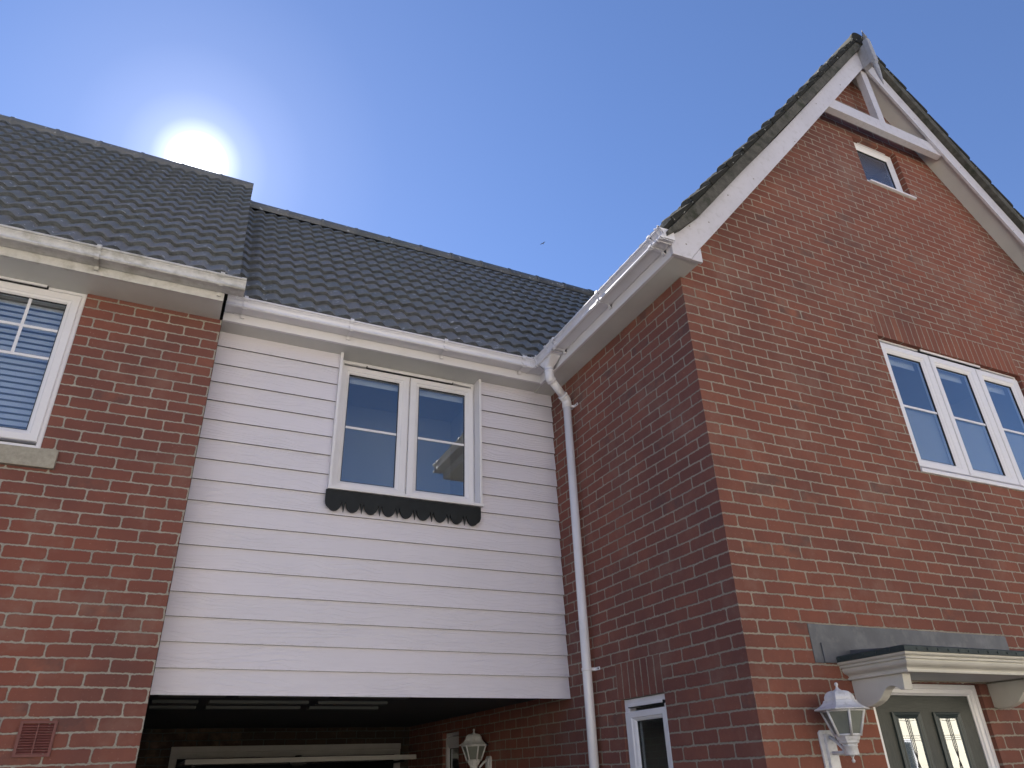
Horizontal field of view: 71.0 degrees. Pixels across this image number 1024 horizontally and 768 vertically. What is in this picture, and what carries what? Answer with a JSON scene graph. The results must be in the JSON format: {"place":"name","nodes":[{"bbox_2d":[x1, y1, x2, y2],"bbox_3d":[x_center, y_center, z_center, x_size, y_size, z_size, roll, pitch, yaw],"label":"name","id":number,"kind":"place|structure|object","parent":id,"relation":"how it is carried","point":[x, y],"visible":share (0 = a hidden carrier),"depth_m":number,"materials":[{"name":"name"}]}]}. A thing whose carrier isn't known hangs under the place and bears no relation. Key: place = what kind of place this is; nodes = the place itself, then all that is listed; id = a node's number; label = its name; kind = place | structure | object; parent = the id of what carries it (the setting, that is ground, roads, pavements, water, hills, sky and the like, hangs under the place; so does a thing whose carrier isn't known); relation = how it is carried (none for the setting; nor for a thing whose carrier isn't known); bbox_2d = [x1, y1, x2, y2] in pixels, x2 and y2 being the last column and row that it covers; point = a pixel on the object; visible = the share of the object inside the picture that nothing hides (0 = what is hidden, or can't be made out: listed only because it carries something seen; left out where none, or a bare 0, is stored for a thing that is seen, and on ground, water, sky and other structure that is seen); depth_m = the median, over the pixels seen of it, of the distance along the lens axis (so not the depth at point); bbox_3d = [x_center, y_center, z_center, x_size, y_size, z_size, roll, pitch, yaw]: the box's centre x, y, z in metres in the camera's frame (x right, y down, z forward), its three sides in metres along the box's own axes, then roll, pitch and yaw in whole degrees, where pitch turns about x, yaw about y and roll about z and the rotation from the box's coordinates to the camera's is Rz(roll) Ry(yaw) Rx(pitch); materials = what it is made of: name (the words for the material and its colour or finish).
{"place":"outdoors","nodes":[
{"label":"outdoors","id":0,"kind":"place"},
{"bbox_2d":[0,114,253,767],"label":"brick house","id":1,"kind":"structure","parent":0,"point":[121,279],"depth_m":4.65,"materials":[{"name":"red brick"}]},
{"bbox_2d":[0,276,86,447],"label":"window","id":2,"kind":"structure","parent":1,"relation":"in","point":[39,323],"depth_m":4.74,"materials":[{"name":"white plastic"}]},
{"bbox_2d":[0,0,1023,290],"label":"sky","id":3,"kind":"structure","parent":0,"point":[488,131],"materials":[{"name":"blue"}]},
{"label":"driveway","id":4,"kind":"structure","parent":0,"visible":0},
{"bbox_2d":[135,200,674,767],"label":"clad link building","id":5,"kind":"structure","parent":4,"relation":"on","point":[367,560],"depth_m":5.55,"materials":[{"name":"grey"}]},
{"bbox_2d":[176,754,416,767],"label":"garage door","id":6,"kind":"structure","parent":5,"relation":"attached to","point":[298,760],"depth_m":7.30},
{"bbox_2d":[176,754,416,766],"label":"door leaf","id":7,"kind":"structure","parent":6,"relation":"in","point":[366,758],"depth_m":7.32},
{"bbox_2d":[327,360,483,507],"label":"window","id":8,"kind":"structure","parent":5,"relation":"in","point":[402,434],"depth_m":6.45,"materials":[{"name":"white plastic"}]},
{"bbox_2d":[408,30,1023,767],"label":"gabled house","id":9,"kind":"structure","parent":4,"relation":"on","point":[782,382],"depth_m":5.14,"materials":[{"name":"red brick"}]},
{"bbox_2d":[446,732,458,767],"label":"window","id":10,"kind":"structure","parent":9,"relation":"in","point":[452,740],"depth_m":7.37,"materials":[{"name":"white plastic"}]},
{"bbox_2d":[459,729,491,767],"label":"wall lantern","id":11,"kind":"object","parent":9,"relation":"attached to","point":[473,745],"depth_m":6.35,"materials":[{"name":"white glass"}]},
{"bbox_2d":[624,693,672,767],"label":"window","id":12,"kind":"structure","parent":9,"relation":"in","point":[649,746],"depth_m":4.65,"materials":[{"name":"white plastic"}]},
{"bbox_2d":[814,682,869,767],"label":"wall lantern","id":13,"kind":"object","parent":9,"relation":"attached to","point":[842,712],"depth_m":3.70,"materials":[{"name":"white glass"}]},
{"bbox_2d":[854,143,916,199],"bbox_3d":[3.510,-1.967,7.554,0.862,0.750,0.975,11,-31,-23],"label":"window","id":14,"kind":"structure","parent":9,"relation":"in","point":[878,168],"depth_m":7.41,"materials":[{"name":"white plastic"}]},
{"bbox_2d":[807,624,1023,707],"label":"door canopy","id":15,"kind":"object","parent":9,"relation":"attached to","point":[877,666],"visible":0.99,"depth_m":4.05,"materials":[{"name":"white paint"}]},
{"bbox_2d":[873,684,999,767],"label":"front door","id":16,"kind":"structure","parent":9,"relation":"in","point":[926,725],"depth_m":4.24,"materials":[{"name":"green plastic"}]},
{"bbox_2d":[879,339,1023,490],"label":"window","id":17,"kind":"structure","parent":9,"relation":"in","point":[964,420],"depth_m":5.92,"materials":[{"name":"white plastic"}]}
]}

